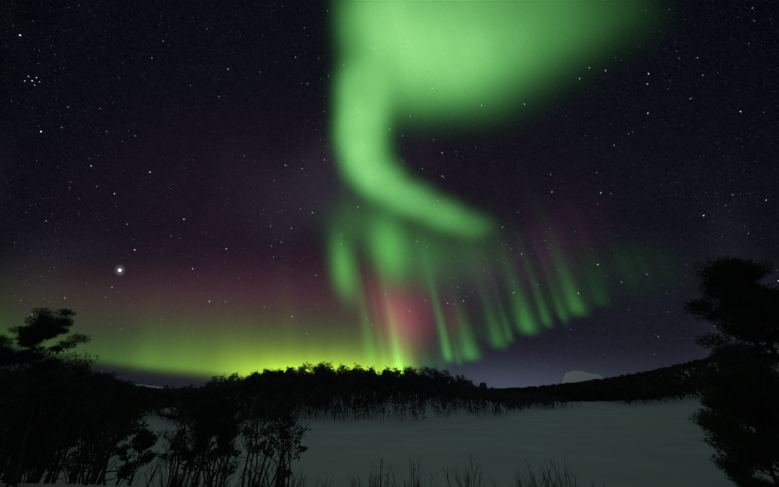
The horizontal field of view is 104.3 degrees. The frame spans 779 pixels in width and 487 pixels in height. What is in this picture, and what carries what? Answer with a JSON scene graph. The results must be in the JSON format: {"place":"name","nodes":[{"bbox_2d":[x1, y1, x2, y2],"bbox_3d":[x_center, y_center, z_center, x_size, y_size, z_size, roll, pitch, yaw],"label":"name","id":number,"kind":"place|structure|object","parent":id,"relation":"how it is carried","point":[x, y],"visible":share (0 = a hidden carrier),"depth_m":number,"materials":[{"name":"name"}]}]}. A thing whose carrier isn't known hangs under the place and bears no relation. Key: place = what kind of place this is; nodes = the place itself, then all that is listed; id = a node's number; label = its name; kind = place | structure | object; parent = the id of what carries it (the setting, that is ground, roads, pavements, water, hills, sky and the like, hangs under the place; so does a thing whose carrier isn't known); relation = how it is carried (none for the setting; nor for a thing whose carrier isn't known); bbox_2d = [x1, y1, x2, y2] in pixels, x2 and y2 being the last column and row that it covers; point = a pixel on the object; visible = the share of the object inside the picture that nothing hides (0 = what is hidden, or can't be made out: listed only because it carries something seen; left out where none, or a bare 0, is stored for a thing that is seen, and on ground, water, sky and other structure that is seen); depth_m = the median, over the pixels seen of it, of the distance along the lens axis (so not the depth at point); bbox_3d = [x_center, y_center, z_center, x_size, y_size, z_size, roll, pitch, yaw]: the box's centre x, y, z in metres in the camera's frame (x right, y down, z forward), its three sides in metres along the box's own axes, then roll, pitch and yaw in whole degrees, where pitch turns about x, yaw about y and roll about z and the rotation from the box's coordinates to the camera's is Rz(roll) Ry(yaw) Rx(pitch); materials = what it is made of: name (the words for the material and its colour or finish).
{"place":"outdoors","nodes":[
{"label":"outdoors","id":0,"kind":"place"},
{"bbox_2d":[0,0,778,388],"bbox_3d":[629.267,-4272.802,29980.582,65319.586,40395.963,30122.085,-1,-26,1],"label":"sky","id":1,"kind":"structure","parent":0,"point":[502,194],"depth_m":31855.74,"materials":[{"name":"black"}]},
{"bbox_2d":[0,350,778,486],"bbox_3d":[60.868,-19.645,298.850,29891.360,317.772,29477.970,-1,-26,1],"label":"snowy ground","id":2,"kind":"structure","parent":0,"point":[639,443],"depth_m":50.02,"materials":[{"name":"white snow"}]},
{"bbox_2d":[0,409,16,482],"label":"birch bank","id":3,"kind":"structure","parent":2,"relation":"on","point":[5,471],"depth_m":13.86,"materials":[{"name":"black plant"}]},
{"bbox_2d":[5,394,48,486],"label":"shrub","id":4,"kind":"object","parent":2,"relation":"on","point":[13,474],"depth_m":8.42,"materials":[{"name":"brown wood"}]},
{"bbox_2d":[10,396,51,486],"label":"shrub","id":5,"kind":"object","parent":2,"relation":"on","point":[17,476],"depth_m":7.87,"materials":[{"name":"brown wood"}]},
{"bbox_2d":[0,394,69,484],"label":"birch tree","id":6,"kind":"object","parent":2,"relation":"on","point":[47,432],"visible":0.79,"depth_m":10.76,"materials":[{"name":"black plant"}]},
{"bbox_2d":[0,307,91,414],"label":"tree","id":7,"kind":"object","parent":2,"relation":"on","point":[48,327],"visible":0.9,"depth_m":19.98,"materials":[{"name":"green plant"}]},
{"bbox_2d":[46,406,73,483],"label":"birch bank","id":8,"kind":"structure","parent":2,"relation":"on","point":[50,475],"depth_m":16.91,"materials":[{"name":"black plant"}]},
{"bbox_2d":[44,412,92,483],"bbox_3d":[-18.646,11.735,17.575,1.538,4.614,2.092,0,-26,-1],"label":"shrub","id":9,"kind":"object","parent":2,"relation":"on","point":[46,480],"depth_m":17.46,"materials":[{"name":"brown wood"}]},
{"bbox_2d":[59,452,77,483],"bbox_3d":[-24.831,17.634,23.065,1.918,3.452,2.226,15,-30,-27],"label":"shrub","id":10,"kind":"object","parent":2,"relation":"on","point":[68,474],"depth_m":23.35,"materials":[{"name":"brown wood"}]},
{"bbox_2d":[50,404,91,483],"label":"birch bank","id":11,"kind":"structure","parent":2,"relation":"on","point":[57,475],"depth_m":17.31,"materials":[{"name":"black plant"}]},
{"bbox_2d":[77,441,91,483],"bbox_3d":[-19.040,14.031,18.735,1.638,3.075,0.903,15,-30,-27],"label":"shrub","id":12,"kind":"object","parent":2,"relation":"on","point":[83,465],"depth_m":18.78,"materials":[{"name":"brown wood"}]},
{"bbox_2d":[82,419,128,485],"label":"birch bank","id":13,"kind":"structure","parent":2,"relation":"on","point":[103,466],"depth_m":13.19,"materials":[{"name":"black plant"}]},
{"bbox_2d":[84,400,127,485],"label":"shrub","id":14,"kind":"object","parent":2,"relation":"on","point":[88,479],"depth_m":12.71,"materials":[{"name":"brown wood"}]},
{"bbox_2d":[88,422,128,483],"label":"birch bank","id":15,"kind":"structure","parent":2,"relation":"on","point":[99,470],"depth_m":18.27,"materials":[{"name":"black plant"}]},
{"bbox_2d":[111,428,152,484],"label":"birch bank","id":16,"kind":"structure","parent":2,"relation":"on","point":[118,480],"depth_m":18.54,"materials":[{"name":"black plant"}]},
{"bbox_2d":[112,426,158,485],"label":"pine","id":17,"kind":"object","parent":2,"relation":"on","point":[146,438],"visible":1,"depth_m":16.01,"materials":[{"name":"black plant"}]},
{"bbox_2d":[157,408,179,418],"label":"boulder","id":18,"kind":"object","parent":2,"relation":"on","point":[166,413],"visible":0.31,"depth_m":87.53,"materials":[{"name":"grey stone"}]},
{"bbox_2d":[149,464,193,486],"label":"willow shrub","id":19,"kind":"object","parent":2,"relation":"on","point":[172,481],"visible":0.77,"depth_m":7.92,"materials":[{"name":"black plant"}]},
{"bbox_2d":[156,461,188,486],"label":"grass tuft","id":20,"kind":"object","parent":2,"relation":"on","point":[174,476],"visible":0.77,"depth_m":10.88,"materials":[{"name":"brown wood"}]},
{"bbox_2d":[158,463,192,486],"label":"grass tuft","id":21,"kind":"object","parent":2,"relation":"on","point":[162,478],"visible":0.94,"depth_m":7.64,"materials":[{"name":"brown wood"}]},
{"bbox_2d":[164,466,201,486],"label":"grass tuft","id":22,"kind":"object","parent":2,"relation":"on","point":[179,477],"visible":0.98,"depth_m":6.21,"materials":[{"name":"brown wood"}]},
{"bbox_2d":[0,347,380,486],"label":"shore forest trees","id":23,"kind":"object","parent":2,"relation":"on","point":[98,393],"visible":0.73,"depth_m":20.22,"materials":[{"name":"plant"}]},
{"bbox_2d":[179,457,201,486],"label":"grass tuft","id":24,"kind":"object","parent":2,"relation":"on","point":[191,479],"visible":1,"depth_m":5.81,"materials":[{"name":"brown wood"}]},
{"bbox_2d":[177,463,218,486],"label":"willow shrub","id":25,"kind":"object","parent":2,"relation":"on","point":[200,477],"visible":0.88,"depth_m":6.70,"materials":[{"name":"black plant"}]},
{"bbox_2d":[172,448,227,486],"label":"willow shrub","id":26,"kind":"object","parent":2,"relation":"on","point":[197,472],"visible":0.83,"depth_m":7.98,"materials":[{"name":"black plant"}]},
{"bbox_2d":[175,395,242,485],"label":"birch tree","id":27,"kind":"object","parent":2,"relation":"on","point":[214,412],"visible":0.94,"depth_m":16.04,"materials":[{"name":"black plant"}]},
{"bbox_2d":[225,473,242,486],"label":"willow shrub","id":28,"kind":"object","parent":2,"relation":"on","point":[229,481],"visible":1,"depth_m":6.80,"materials":[{"name":"brown plant"}]},
{"bbox_2d":[258,468,287,486],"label":"willow shrub","id":29,"kind":"object","parent":2,"relation":"on","point":[272,480],"visible":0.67,"depth_m":6.78,"materials":[{"name":"brown plant"}]},
{"bbox_2d":[264,462,285,486],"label":"willow shrub","id":30,"kind":"object","parent":2,"relation":"on","point":[266,475],"visible":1,"depth_m":6.20,"materials":[{"name":"plant"}]},
{"bbox_2d":[261,456,303,486],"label":"willow shrub","id":31,"kind":"object","parent":2,"relation":"on","point":[279,470],"visible":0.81,"depth_m":6.68,"materials":[{"name":"black plant"}]},
{"bbox_2d":[274,465,300,486],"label":"willow shrub","id":32,"kind":"object","parent":2,"relation":"on","point":[281,477],"visible":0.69,"depth_m":7.87,"materials":[{"name":"black plant"}]},
{"bbox_2d":[288,473,319,486],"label":"willow shrub","id":33,"kind":"object","parent":2,"relation":"on","point":[300,481],"visible":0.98,"depth_m":7.44,"materials":[{"name":"plant"}]},
{"bbox_2d":[145,361,581,424],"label":"forest","id":34,"kind":"object","parent":2,"relation":"on","point":[321,380],"visible":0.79,"depth_m":114.14,"materials":[{"name":"plant"}]},
{"bbox_2d":[350,457,389,486],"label":"willow shrub","id":35,"kind":"object","parent":2,"relation":"on","point":[373,480],"visible":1,"depth_m":6.73,"materials":[{"name":"plant"}]},
{"bbox_2d":[369,448,393,486],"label":"grass tuft","id":36,"kind":"object","parent":2,"relation":"on","point":[385,475],"visible":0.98,"depth_m":7.15,"materials":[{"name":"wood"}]},
{"bbox_2d":[372,475,394,486],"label":"willow shrub","id":37,"kind":"object","parent":2,"relation":"on","point":[380,481],"visible":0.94,"depth_m":7.51,"materials":[{"name":"plant"}]},
{"bbox_2d":[390,466,425,486],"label":"grass tuft","id":38,"kind":"object","parent":2,"relation":"on","point":[409,478],"visible":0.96,"depth_m":6.97,"materials":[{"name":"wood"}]},
{"bbox_2d":[400,458,422,486],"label":"grass tuft","id":39,"kind":"object","parent":2,"relation":"on","point":[419,483],"visible":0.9,"depth_m":7.02,"materials":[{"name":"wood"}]},
{"bbox_2d":[430,457,481,486],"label":"willow shrub","id":40,"kind":"object","parent":2,"relation":"on","point":[456,475],"visible":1,"depth_m":6.58,"materials":[{"name":"plant"}]},
{"bbox_2d":[151,344,778,404],"bbox_3d":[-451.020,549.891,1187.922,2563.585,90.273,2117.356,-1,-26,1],"label":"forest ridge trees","id":41,"kind":"object","parent":2,"relation":"on","point":[625,387],"visible":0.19,"depth_m":313.86,"materials":[{"name":"plant"}]},
{"bbox_2d":[452,456,478,486],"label":"grass tuft","id":42,"kind":"object","parent":2,"relation":"on","point":[464,475],"visible":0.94,"depth_m":7.77,"materials":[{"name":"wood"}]},
{"bbox_2d":[517,466,550,486],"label":"grass tuft","id":43,"kind":"object","parent":2,"relation":"on","point":[532,482],"visible":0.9,"depth_m":6.94,"materials":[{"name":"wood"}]},
{"bbox_2d":[525,458,552,486],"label":"grass tuft","id":44,"kind":"object","parent":2,"relation":"on","point":[543,474],"visible":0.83,"depth_m":7.38,"materials":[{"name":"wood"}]},
{"bbox_2d":[529,465,562,486],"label":"grass tuft","id":45,"kind":"object","parent":2,"relation":"on","point":[544,480],"visible":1,"depth_m":6.04,"materials":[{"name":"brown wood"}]},
{"bbox_2d":[546,456,575,486],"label":"grass tuft","id":46,"kind":"object","parent":2,"relation":"on","point":[559,479],"visible":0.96,"depth_m":7.17,"materials":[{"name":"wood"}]},
{"bbox_2d":[681,254,778,421],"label":"pine","id":47,"kind":"object","parent":2,"relation":"on","point":[738,291],"visible":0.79,"depth_m":14.24,"materials":[{"name":"green plant"}]},
{"bbox_2d":[687,383,778,486],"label":"pine","id":48,"kind":"object","parent":2,"relation":"on","point":[730,468],"visible":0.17,"depth_m":14.40,"materials":[{"name":"black plant"}]},
{"bbox_2d":[695,357,778,486],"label":"pine","id":49,"kind":"object","parent":2,"relation":"on","point":[752,388],"visible":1,"depth_m":10.77,"materials":[{"name":"black plant"}]}
]}

